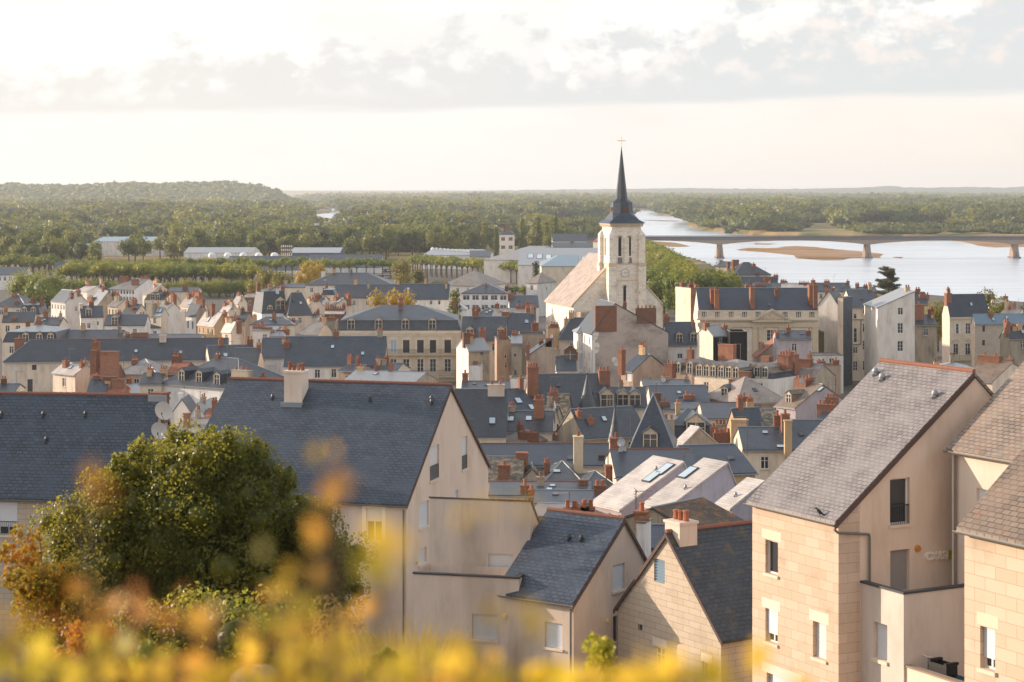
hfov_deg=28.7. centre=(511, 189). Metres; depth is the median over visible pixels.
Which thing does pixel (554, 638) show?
window
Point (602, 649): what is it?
sapling
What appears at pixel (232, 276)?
pollard tree
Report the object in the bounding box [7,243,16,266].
tree
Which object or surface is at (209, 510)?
maple tree
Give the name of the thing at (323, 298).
house
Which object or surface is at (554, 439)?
house
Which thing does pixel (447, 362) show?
window
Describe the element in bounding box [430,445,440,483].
window
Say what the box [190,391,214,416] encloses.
house
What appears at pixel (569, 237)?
building
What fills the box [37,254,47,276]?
pollard tree
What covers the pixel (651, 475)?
modern house
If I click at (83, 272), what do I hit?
pollard tree
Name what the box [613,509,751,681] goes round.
gabled house
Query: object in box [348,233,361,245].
tree
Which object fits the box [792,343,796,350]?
window
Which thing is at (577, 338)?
house
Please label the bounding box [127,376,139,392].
house
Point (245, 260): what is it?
pollard tree
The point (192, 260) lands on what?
pollard tree
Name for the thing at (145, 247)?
tree
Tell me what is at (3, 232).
tree
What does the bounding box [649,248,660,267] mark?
tree
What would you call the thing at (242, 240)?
tree
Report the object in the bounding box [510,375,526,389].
house
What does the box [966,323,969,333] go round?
window
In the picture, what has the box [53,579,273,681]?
leafy twig
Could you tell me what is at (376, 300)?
tree
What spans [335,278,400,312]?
house
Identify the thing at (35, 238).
tree
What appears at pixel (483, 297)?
window
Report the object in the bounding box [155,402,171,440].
satellite dish
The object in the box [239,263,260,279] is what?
pollard tree
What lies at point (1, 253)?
tree
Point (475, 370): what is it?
house
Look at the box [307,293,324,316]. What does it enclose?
house
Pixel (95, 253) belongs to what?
tree
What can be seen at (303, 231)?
tree
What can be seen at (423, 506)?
window
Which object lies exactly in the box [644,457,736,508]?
modern house
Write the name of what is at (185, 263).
pollard tree
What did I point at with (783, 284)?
house
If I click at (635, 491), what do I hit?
antenna
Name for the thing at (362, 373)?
house
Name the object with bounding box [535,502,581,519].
house
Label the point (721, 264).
house
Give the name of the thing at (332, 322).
house
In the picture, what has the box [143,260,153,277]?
pollard tree
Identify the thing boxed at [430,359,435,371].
window
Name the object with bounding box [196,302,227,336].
house
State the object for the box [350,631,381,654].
undergrowth shrub
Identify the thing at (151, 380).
house
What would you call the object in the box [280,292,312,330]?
house
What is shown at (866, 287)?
house
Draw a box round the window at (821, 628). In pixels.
[810,622,826,664]
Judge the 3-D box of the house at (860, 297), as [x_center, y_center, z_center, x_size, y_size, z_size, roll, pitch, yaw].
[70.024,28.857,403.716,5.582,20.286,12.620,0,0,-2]
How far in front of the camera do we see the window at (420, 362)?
395.80 m
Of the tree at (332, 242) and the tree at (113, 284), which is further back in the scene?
the tree at (332, 242)
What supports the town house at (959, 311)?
on the ground at (812, 230)
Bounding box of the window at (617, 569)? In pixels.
[612,563,626,594]
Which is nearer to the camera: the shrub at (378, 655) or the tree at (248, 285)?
the shrub at (378, 655)
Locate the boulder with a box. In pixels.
[232,664,270,681]
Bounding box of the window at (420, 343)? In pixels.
[417,340,423,352]
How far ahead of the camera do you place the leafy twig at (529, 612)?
1.61 m
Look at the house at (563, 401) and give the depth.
266.49 m
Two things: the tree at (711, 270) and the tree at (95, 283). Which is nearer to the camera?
the tree at (711, 270)
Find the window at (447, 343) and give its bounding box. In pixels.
[444,340,450,352]
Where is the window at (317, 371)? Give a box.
[315,369,319,377]
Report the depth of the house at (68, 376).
324.68 m
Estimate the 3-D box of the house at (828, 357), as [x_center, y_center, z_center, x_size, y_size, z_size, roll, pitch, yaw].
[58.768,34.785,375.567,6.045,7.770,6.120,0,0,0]
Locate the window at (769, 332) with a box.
[767,330,772,340]
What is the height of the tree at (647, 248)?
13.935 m
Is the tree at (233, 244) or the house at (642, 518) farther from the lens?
the tree at (233, 244)
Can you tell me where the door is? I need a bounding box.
[890,549,906,589]
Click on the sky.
(280, 94)
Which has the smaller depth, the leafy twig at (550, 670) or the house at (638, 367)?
the leafy twig at (550, 670)
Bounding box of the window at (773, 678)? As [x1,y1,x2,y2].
[770,674,789,681]
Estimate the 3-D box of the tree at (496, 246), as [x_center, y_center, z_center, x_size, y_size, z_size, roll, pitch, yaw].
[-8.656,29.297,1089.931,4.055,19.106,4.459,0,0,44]
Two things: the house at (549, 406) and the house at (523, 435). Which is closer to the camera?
the house at (523, 435)
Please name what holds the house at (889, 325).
on the ground at (812, 230)
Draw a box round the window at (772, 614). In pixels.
[766,609,778,647]
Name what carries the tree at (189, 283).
on the ground at (812, 230)
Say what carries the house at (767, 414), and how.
on the ground at (812, 230)
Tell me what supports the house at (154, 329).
on the ground at (812, 230)
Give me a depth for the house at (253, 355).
343.69 m
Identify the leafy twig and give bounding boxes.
[0,608,39,681]
[0,626,96,681]
[0,652,157,681]
[47,647,285,681]
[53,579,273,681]
[83,460,112,681]
[84,627,173,681]
[154,642,306,681]
[179,602,257,681]
[238,596,379,681]
[240,628,408,681]
[248,540,315,681]
[277,444,336,681]
[307,469,344,681]
[317,474,353,681]
[334,660,530,681]
[352,548,394,681]
[360,514,412,681]
[372,650,480,681]
[439,637,500,681]
[456,500,534,681]
[483,599,551,681]
[488,658,682,681]
[494,620,530,681]
[521,676,665,681]
[581,664,601,681]
[627,635,770,681]
[632,659,810,681]
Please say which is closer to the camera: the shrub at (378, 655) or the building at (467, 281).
the shrub at (378, 655)
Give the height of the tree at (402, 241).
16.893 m
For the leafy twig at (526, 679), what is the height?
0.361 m
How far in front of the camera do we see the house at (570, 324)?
388.08 m
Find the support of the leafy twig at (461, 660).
on the ground at (812, 230)
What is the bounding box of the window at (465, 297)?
[463,295,469,299]
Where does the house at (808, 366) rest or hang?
on the ground at (812, 230)
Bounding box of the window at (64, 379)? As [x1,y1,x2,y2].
[63,378,65,387]
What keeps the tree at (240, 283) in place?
on the ground at (812, 230)
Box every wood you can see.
[0,180,327,208]
[0,190,1023,251]
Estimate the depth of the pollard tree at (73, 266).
731.14 m
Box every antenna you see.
[227,340,234,382]
[524,478,538,499]
[634,488,649,509]
[825,378,836,399]
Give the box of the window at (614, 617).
[613,616,615,640]
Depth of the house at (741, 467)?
199.95 m
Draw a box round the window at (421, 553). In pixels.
[418,547,427,567]
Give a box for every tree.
[0,223,16,235]
[0,228,14,237]
[0,233,16,266]
[0,242,7,257]
[0,246,9,255]
[0,254,13,266]
[0,255,7,266]
[3,267,39,297]
[5,252,21,266]
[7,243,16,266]
[10,242,23,266]
[12,232,28,239]
[12,235,39,266]
[13,245,25,266]
[13,254,28,266]
[21,243,42,273]
[21,255,32,266]
[21,267,72,312]
[23,228,45,240]
[25,257,37,271]
[27,415,370,636]
[29,225,43,231]
[30,235,39,242]
[32,256,45,274]
[37,233,61,267]
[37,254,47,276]
[40,239,61,270]
[41,253,60,274]
[42,226,63,240]
[46,224,68,233]
[47,255,64,266]
[48,238,70,259]
[53,265,71,277]
[59,261,82,276]
[62,229,84,242]
[62,275,82,289]
[64,234,78,258]
[72,241,87,260]
[72,265,86,279]
[78,276,91,286]
[79,264,98,278]
[82,246,103,260]
[85,265,104,280]
[86,259,98,280]
[87,240,101,251]
[91,261,114,280]
[91,278,104,285]
[102,279,115,287]
[103,265,119,282]
[107,261,120,280]
[109,280,118,287]
[112,267,127,277]
[115,261,135,275]
[116,237,139,260]
[126,264,141,277]
[129,231,147,260]
[130,262,150,276]
[134,238,154,259]
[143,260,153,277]
[143,264,162,279]
[151,235,165,258]
[151,264,168,281]
[157,226,177,257]
[158,262,178,281]
[161,234,178,258]
[163,235,180,257]
[164,281,175,288]
[166,266,183,283]
[168,224,188,257]
[168,257,179,262]
[173,280,183,286]
[175,264,193,279]
[177,235,197,252]
[177,261,191,277]
[181,277,196,286]
[182,264,199,279]
[183,257,197,279]
[184,227,211,246]
[191,264,208,295]
[194,279,205,296]
[196,261,207,280]
[197,257,206,278]
[197,263,217,294]
[201,278,216,297]
[206,257,215,264]
[211,226,232,240]
[211,231,230,246]
[211,277,229,297]
[212,267,224,295]
[214,256,227,264]
[215,263,233,295]
[221,280,237,297]
[224,228,241,243]
[225,271,241,294]
[229,242,239,246]
[231,223,245,244]
[231,262,250,278]
[232,256,242,263]
[234,277,249,295]
[239,233,246,246]
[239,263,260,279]
[240,256,253,263]
[243,279,256,294]
[244,278,264,293]
[246,230,268,246]
[246,258,257,265]
[247,226,269,243]
[254,258,268,268]
[255,240,268,255]
[255,264,276,288]
[264,235,278,255]
[265,259,274,268]
[266,271,293,288]
[267,231,281,252]
[270,259,283,271]
[273,226,287,253]
[275,233,298,251]
[278,256,290,272]
[284,226,301,235]
[285,258,299,277]
[292,257,330,282]
[295,255,307,266]
[296,233,313,246]
[297,226,318,235]
[313,229,332,246]
[316,257,331,267]
[324,236,340,246]
[327,230,344,245]
[331,259,336,267]
[334,260,345,271]
[339,225,359,239]
[342,237,359,253]
[342,239,357,253]
[342,257,353,271]
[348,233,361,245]
[350,257,364,271]
[360,234,377,253]
[361,226,379,253]
[362,257,368,271]
[366,287,388,307]
[367,257,381,274]
[374,225,397,259]
[376,234,383,253]
[379,259,386,276]
[383,260,394,278]
[383,287,403,304]
[388,225,400,256]
[391,255,411,283]
[394,229,407,254]
[398,288,427,306]
[404,226,423,254]
[409,254,421,270]
[411,269,428,282]
[413,239,423,253]
[414,255,423,272]
[419,223,443,247]
[419,254,428,275]
[424,255,438,276]
[425,230,445,248]
[429,257,438,276]
[434,255,446,277]
[441,258,448,277]
[442,225,463,248]
[444,257,453,277]
[448,290,461,321]
[449,235,464,248]
[450,256,460,277]
[453,224,467,235]
[454,259,464,275]
[459,259,471,272]
[461,229,479,248]
[465,257,476,270]
[470,257,483,270]
[477,262,483,273]
[480,221,487,249]
[492,226,499,256]
[503,260,514,282]
[509,261,517,283]
[509,286,519,294]
[518,217,526,248]
[518,285,525,294]
[524,233,535,245]
[528,223,551,244]
[531,260,539,277]
[533,215,542,245]
[542,220,549,245]
[543,235,551,246]
[550,216,558,246]
[645,243,652,266]
[645,247,656,263]
[646,246,658,266]
[646,264,660,284]
[647,264,669,274]
[647,269,673,316]
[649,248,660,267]
[652,248,665,267]
[656,250,666,263]
[657,254,671,267]
[660,253,675,267]
[661,267,684,314]
[664,257,676,268]
[666,263,689,276]
[669,256,687,267]
[671,272,706,303]
[672,259,690,267]
[679,259,698,270]
[682,262,696,271]
[683,266,710,277]
[695,268,721,286]
[704,262,725,276]
[711,271,736,286]
[720,268,744,286]
[873,266,901,297]
[924,300,942,344]
[935,300,943,351]
[977,287,998,313]
[988,296,1011,313]
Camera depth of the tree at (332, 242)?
1076.50 m
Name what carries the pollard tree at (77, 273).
on the ground at (812, 230)
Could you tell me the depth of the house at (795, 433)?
225.02 m
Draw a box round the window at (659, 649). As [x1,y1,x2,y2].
[657,646,664,657]
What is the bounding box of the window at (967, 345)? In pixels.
[965,343,969,354]
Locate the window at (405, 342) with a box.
[403,340,408,352]
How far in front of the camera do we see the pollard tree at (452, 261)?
855.27 m
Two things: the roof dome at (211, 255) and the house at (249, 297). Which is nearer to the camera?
the house at (249, 297)
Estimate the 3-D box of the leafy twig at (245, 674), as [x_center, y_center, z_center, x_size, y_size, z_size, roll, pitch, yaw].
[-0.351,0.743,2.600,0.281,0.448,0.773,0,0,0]
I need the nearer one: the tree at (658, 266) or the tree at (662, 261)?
the tree at (658, 266)
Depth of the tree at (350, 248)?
1052.90 m
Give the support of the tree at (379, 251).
on the ground at (812, 230)
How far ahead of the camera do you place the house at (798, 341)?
350.10 m
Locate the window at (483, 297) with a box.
[481,295,487,299]
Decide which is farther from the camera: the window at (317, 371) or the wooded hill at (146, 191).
the wooded hill at (146, 191)
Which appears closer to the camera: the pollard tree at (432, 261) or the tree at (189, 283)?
the tree at (189, 283)
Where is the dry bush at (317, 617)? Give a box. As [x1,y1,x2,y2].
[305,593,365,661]
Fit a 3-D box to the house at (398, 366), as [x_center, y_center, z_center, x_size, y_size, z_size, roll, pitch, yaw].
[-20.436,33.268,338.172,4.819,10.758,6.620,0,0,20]
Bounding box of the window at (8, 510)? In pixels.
[0,502,16,537]
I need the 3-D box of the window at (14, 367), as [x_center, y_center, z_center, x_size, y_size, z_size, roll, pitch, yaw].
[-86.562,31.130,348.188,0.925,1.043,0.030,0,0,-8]
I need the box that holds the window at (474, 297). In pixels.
[472,295,478,299]
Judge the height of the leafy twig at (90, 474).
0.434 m
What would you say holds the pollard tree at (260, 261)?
on the ground at (812, 230)
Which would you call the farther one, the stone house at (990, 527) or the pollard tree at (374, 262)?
the pollard tree at (374, 262)
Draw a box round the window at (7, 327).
[5,325,9,332]
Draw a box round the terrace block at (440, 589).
[412,564,523,681]
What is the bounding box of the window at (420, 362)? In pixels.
[417,359,423,371]
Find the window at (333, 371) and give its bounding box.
[331,369,335,377]
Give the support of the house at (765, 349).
on the ground at (812, 230)
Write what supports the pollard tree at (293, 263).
on the ground at (812, 230)
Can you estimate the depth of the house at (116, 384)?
305.49 m
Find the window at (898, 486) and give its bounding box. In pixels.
[889,478,911,528]
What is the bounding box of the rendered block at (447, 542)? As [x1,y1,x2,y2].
[429,496,539,567]
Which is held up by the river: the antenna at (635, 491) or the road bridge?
the road bridge
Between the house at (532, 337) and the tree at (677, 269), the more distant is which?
the tree at (677, 269)
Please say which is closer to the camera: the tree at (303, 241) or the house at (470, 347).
the house at (470, 347)
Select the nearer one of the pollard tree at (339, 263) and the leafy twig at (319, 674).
the leafy twig at (319, 674)
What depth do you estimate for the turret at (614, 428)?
212.72 m
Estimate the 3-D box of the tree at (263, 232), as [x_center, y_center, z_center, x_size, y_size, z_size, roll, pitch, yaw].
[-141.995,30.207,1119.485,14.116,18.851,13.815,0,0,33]
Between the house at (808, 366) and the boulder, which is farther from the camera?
the house at (808, 366)
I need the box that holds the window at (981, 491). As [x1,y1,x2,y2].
[979,488,986,499]
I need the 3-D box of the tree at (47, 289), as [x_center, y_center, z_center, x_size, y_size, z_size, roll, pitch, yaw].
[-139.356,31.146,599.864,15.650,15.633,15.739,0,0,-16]
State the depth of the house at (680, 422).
241.02 m
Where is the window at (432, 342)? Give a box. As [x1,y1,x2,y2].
[430,340,435,352]
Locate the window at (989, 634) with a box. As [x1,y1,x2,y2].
[977,627,996,676]
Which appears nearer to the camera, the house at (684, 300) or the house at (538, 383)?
the house at (538, 383)
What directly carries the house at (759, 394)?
on the ground at (812, 230)
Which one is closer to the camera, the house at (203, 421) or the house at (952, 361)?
the house at (203, 421)
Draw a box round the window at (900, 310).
[898,308,902,314]
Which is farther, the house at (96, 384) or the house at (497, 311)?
the house at (497, 311)
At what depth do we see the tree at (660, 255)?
819.70 m
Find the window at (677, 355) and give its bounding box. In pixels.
[675,353,684,358]
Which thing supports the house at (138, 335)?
on the ground at (812, 230)
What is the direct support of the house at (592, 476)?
on the ground at (812, 230)
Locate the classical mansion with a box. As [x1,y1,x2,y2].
[693,282,818,361]
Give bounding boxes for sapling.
[581,631,617,680]
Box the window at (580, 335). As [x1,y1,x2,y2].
[579,334,581,350]
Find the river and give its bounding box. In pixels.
[316,207,1023,301]
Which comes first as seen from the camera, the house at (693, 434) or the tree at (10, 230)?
the house at (693, 434)
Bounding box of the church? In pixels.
[544,137,662,337]
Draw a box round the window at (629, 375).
[625,373,631,381]
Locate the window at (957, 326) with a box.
[955,324,959,333]
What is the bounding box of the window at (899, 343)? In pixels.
[897,341,902,350]
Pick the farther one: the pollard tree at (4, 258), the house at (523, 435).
the pollard tree at (4, 258)
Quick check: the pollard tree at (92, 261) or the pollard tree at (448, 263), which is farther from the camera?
the pollard tree at (448, 263)
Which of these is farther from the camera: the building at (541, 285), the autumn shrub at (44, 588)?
the building at (541, 285)
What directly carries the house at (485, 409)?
on the ground at (812, 230)
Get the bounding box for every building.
[0,267,32,289]
[53,262,73,281]
[93,237,168,255]
[184,247,259,259]
[229,256,310,273]
[290,247,345,255]
[309,254,383,272]
[422,249,492,268]
[447,270,507,302]
[469,250,490,272]
[484,246,552,282]
[499,225,514,254]
[518,248,597,292]
[526,272,556,316]
[540,255,577,286]
[552,234,586,241]
[552,241,592,247]
[593,238,597,247]
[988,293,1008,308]
[1000,299,1023,313]
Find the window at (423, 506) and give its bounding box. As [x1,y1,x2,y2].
[419,501,429,531]
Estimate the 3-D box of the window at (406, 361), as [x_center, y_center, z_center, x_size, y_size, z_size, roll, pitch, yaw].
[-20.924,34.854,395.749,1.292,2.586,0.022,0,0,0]
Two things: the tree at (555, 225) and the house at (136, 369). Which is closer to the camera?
the house at (136, 369)
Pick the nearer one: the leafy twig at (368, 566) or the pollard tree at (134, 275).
the leafy twig at (368, 566)
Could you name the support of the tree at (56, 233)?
on the ground at (812, 230)
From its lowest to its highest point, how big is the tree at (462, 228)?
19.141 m
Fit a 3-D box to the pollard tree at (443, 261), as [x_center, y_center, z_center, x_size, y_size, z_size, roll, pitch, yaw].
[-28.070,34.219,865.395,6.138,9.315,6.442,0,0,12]
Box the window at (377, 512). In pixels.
[367,508,381,526]
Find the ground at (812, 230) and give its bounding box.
[0,190,1023,681]
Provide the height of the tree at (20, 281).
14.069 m
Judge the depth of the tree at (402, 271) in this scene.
688.51 m
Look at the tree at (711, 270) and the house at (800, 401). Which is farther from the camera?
the tree at (711, 270)
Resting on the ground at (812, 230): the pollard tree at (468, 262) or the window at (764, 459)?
the pollard tree at (468, 262)
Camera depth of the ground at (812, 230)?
1108.24 m
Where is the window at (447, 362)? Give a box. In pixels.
[444,359,450,371]
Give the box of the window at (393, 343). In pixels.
[390,340,396,352]
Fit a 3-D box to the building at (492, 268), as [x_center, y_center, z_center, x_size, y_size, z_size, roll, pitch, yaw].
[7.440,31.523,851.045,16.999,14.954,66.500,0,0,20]
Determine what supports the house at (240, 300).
on the ground at (812, 230)
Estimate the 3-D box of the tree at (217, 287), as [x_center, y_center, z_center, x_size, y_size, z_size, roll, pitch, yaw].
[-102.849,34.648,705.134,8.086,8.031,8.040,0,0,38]
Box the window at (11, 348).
[9,346,13,352]
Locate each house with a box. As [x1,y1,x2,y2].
[0,292,38,338]
[0,376,25,391]
[0,391,170,662]
[2,304,36,342]
[2,315,70,375]
[3,335,228,391]
[20,297,48,316]
[34,309,67,327]
[50,287,86,328]
[50,358,89,391]
[66,323,125,338]
[79,300,103,328]
[80,278,107,299]
[87,286,115,328]
[87,364,112,392]
[89,339,125,378]
[98,277,108,290]
[102,376,130,392]
[104,310,150,333]
[107,292,129,313]
[108,275,152,304]
[122,299,146,313]
[124,331,205,337]
[124,346,169,384]
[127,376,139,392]
[138,365,168,392]
[142,277,170,305]
[144,287,170,309]
[146,301,168,333]
[150,320,160,333]
[160,295,180,333]
[162,351,283,426]
[168,350,194,377]
[169,282,201,302]
[169,292,180,307]
[172,393,195,426]
[173,404,209,444]
[179,287,207,333]
[185,296,205,333]
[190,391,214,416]
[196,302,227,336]
[198,361,490,644]
[204,397,217,417]
[205,333,253,361]
[220,298,236,316]
[221,311,241,344]
[232,306,252,343]
[233,291,247,310]
[233,339,264,367]
[244,289,256,315]
[249,311,300,337]
[252,321,281,346]
[253,281,285,319]
[257,337,285,375]
[269,317,289,336]
[274,279,306,300]
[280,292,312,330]
[283,327,386,379]
[295,315,332,335]
[305,268,396,300]
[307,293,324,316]
[310,307,320,322]
[317,286,329,307]
[318,315,337,335]
[321,283,337,303]
[324,302,345,326]
[329,292,352,314]
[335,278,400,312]
[336,354,373,379]
[338,295,461,381]
[344,360,438,381]
[372,354,410,370]
[401,277,449,311]
[446,302,467,323]
[455,332,490,387]
[455,381,507,443]
[461,283,510,315]
[461,309,507,379]
[461,370,510,388]
[469,361,482,379]
[472,306,493,315]
[481,418,622,475]
[486,451,528,498]
[488,471,590,500]
[492,300,529,315]
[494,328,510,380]
[497,374,533,418]
[500,507,646,681]
[501,302,538,336]
[506,420,547,442]
[507,292,538,322]
[507,392,554,440]
[510,330,522,374]
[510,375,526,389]
[518,331,544,374]
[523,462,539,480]
[525,335,555,372]
[525,355,613,407]
[533,479,605,506]
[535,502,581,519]
[541,431,583,480]
[544,431,560,442]
[545,393,563,422]
[546,387,571,418]
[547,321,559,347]
[553,401,560,434]
[554,345,577,372]
[555,405,640,447]
[558,310,583,354]
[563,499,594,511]
[572,326,582,372]
[577,299,669,385]
[578,464,612,489]
[593,455,686,515]
[604,448,695,484]
[610,379,646,418]
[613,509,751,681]
[617,342,663,385]
[626,496,742,538]
[633,502,651,558]
[639,373,690,390]
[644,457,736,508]
[646,384,709,404]
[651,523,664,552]
[659,398,698,415]
[663,314,696,378]
[664,345,709,383]
[665,399,711,438]
[675,280,698,321]
[675,443,758,484]
[677,403,717,445]
[694,343,777,392]
[696,321,727,360]
[696,398,754,423]
[709,376,783,408]
[710,418,747,443]
[715,260,731,273]
[715,477,764,519]
[718,371,751,401]
[726,260,771,275]
[726,329,747,360]
[726,394,762,427]
[733,410,785,480]
[736,273,778,286]
[743,358,993,681]
[749,348,800,396]
[752,276,787,287]
[752,330,773,362]
[760,408,775,425]
[772,325,812,361]
[773,371,843,418]
[779,409,822,458]
[780,279,810,287]
[784,350,835,391]
[811,278,850,321]
[811,352,843,393]
[816,357,840,395]
[816,393,840,419]
[818,283,841,351]
[818,330,823,351]
[837,296,852,385]
[843,282,874,380]
[855,282,876,296]
[863,285,914,376]
[915,287,929,314]
[915,301,938,363]
[933,352,973,368]
[941,287,987,365]
[942,361,1023,584]
[952,448,1023,681]
[971,311,1023,367]
[974,343,1018,393]
[999,318,1023,365]
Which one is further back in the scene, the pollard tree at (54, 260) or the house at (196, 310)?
the pollard tree at (54, 260)
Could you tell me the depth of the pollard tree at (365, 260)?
853.28 m
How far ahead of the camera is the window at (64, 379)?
325.10 m
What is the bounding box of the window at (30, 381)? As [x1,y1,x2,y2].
[28,379,32,391]
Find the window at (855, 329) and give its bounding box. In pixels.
[854,328,856,342]
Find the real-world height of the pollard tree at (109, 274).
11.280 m
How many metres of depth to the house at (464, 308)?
497.76 m
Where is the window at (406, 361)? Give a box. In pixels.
[403,359,408,365]
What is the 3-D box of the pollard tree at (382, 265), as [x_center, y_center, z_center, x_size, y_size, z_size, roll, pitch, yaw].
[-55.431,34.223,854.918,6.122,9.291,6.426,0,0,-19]
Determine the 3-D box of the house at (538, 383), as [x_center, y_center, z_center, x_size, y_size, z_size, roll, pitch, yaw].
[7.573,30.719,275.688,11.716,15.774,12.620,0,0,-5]
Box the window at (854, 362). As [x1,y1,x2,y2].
[853,361,856,370]
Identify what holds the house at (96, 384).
on the ground at (812, 230)
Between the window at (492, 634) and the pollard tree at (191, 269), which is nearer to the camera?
the window at (492, 634)
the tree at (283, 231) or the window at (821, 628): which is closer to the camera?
the window at (821, 628)
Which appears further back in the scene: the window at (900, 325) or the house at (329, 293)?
the house at (329, 293)
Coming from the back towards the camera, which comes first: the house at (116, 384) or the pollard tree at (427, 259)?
the pollard tree at (427, 259)
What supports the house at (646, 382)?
on the ground at (812, 230)
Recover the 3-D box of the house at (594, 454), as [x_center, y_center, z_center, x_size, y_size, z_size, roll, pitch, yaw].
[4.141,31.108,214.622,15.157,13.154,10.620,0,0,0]
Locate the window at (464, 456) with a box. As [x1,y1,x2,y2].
[462,436,468,471]
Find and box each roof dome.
[208,252,215,257]
[224,252,231,257]
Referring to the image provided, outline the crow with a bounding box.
[813,507,824,515]
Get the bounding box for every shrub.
[0,524,142,681]
[2,620,159,681]
[106,581,323,681]
[127,639,166,679]
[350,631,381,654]
[363,647,396,681]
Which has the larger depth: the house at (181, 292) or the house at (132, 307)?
the house at (181, 292)
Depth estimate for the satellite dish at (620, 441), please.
199.96 m
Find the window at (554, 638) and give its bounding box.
[543,622,562,651]
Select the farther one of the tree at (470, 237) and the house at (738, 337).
the tree at (470, 237)
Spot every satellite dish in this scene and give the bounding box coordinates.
[151,422,167,441]
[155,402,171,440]
[617,438,624,445]
[618,445,625,451]
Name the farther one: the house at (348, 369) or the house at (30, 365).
the house at (30, 365)
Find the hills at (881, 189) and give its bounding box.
[420,186,1023,193]
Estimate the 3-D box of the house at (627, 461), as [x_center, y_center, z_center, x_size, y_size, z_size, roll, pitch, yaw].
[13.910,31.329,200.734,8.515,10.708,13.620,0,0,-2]
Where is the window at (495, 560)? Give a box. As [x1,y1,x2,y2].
[489,553,512,567]
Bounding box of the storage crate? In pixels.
[928,657,958,676]
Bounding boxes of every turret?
[579,373,594,407]
[607,404,620,448]
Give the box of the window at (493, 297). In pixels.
[491,295,496,299]
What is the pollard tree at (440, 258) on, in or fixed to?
on the ground at (812, 230)
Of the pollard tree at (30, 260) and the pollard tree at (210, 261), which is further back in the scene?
the pollard tree at (210, 261)
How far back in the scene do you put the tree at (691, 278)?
558.55 m
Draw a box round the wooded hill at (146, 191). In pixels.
[17,184,258,198]
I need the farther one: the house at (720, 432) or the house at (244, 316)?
the house at (244, 316)
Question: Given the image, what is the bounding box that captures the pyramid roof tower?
[629,393,677,447]
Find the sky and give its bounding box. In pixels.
[0,0,1023,189]
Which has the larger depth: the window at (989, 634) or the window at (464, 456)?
the window at (464, 456)
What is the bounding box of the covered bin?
[951,675,963,680]
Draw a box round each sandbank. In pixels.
[655,241,689,246]
[736,246,882,260]
[753,243,770,244]
[958,241,1023,247]
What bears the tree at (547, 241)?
on the ground at (812, 230)
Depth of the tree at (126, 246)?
988.14 m
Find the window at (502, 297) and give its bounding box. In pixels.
[500,295,506,299]
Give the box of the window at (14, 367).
[12,365,16,370]
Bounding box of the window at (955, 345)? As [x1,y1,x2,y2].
[954,344,957,354]
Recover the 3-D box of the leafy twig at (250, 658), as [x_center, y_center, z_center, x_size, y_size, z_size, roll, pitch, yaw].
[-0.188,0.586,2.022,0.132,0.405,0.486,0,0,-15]
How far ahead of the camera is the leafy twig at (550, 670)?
2.17 m
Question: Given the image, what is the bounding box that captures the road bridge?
[587,235,1023,257]
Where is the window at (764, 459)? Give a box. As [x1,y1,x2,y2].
[760,456,769,469]
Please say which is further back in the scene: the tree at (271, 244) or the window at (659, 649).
the tree at (271, 244)
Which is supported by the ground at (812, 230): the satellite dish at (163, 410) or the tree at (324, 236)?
the tree at (324, 236)
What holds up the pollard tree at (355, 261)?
on the ground at (812, 230)
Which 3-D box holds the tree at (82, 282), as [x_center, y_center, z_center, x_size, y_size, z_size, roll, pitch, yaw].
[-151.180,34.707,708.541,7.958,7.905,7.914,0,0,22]
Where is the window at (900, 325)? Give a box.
[898,323,902,332]
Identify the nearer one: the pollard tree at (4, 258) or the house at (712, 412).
the house at (712, 412)
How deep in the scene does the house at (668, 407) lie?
273.08 m
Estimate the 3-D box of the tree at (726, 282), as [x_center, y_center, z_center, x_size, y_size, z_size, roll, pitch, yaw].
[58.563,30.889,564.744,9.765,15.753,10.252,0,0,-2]
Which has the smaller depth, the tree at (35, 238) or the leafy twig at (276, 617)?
the leafy twig at (276, 617)
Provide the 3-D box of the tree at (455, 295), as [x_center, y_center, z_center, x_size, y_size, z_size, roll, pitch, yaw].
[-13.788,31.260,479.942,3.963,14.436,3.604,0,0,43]
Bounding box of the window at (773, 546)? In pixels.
[763,540,778,578]
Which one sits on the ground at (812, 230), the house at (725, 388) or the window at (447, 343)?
the house at (725, 388)
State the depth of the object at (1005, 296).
522.84 m
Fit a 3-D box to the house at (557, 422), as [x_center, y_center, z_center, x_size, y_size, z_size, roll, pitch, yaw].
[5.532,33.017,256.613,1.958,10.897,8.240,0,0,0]
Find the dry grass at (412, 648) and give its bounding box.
[306,612,522,681]
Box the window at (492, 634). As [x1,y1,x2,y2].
[470,614,497,642]
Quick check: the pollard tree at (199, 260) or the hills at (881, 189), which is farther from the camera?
the hills at (881, 189)
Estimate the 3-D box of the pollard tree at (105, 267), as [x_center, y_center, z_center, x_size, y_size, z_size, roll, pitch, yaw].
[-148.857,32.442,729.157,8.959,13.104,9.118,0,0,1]
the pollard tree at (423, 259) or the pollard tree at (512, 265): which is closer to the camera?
the pollard tree at (512, 265)
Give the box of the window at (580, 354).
[579,353,581,369]
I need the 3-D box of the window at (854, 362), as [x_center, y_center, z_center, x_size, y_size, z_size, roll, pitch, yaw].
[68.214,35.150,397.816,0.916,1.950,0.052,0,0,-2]
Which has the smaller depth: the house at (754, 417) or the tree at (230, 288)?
the house at (754, 417)
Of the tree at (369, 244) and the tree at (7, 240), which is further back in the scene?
the tree at (369, 244)
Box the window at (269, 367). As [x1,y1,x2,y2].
[267,365,274,371]
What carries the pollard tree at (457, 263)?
on the ground at (812, 230)

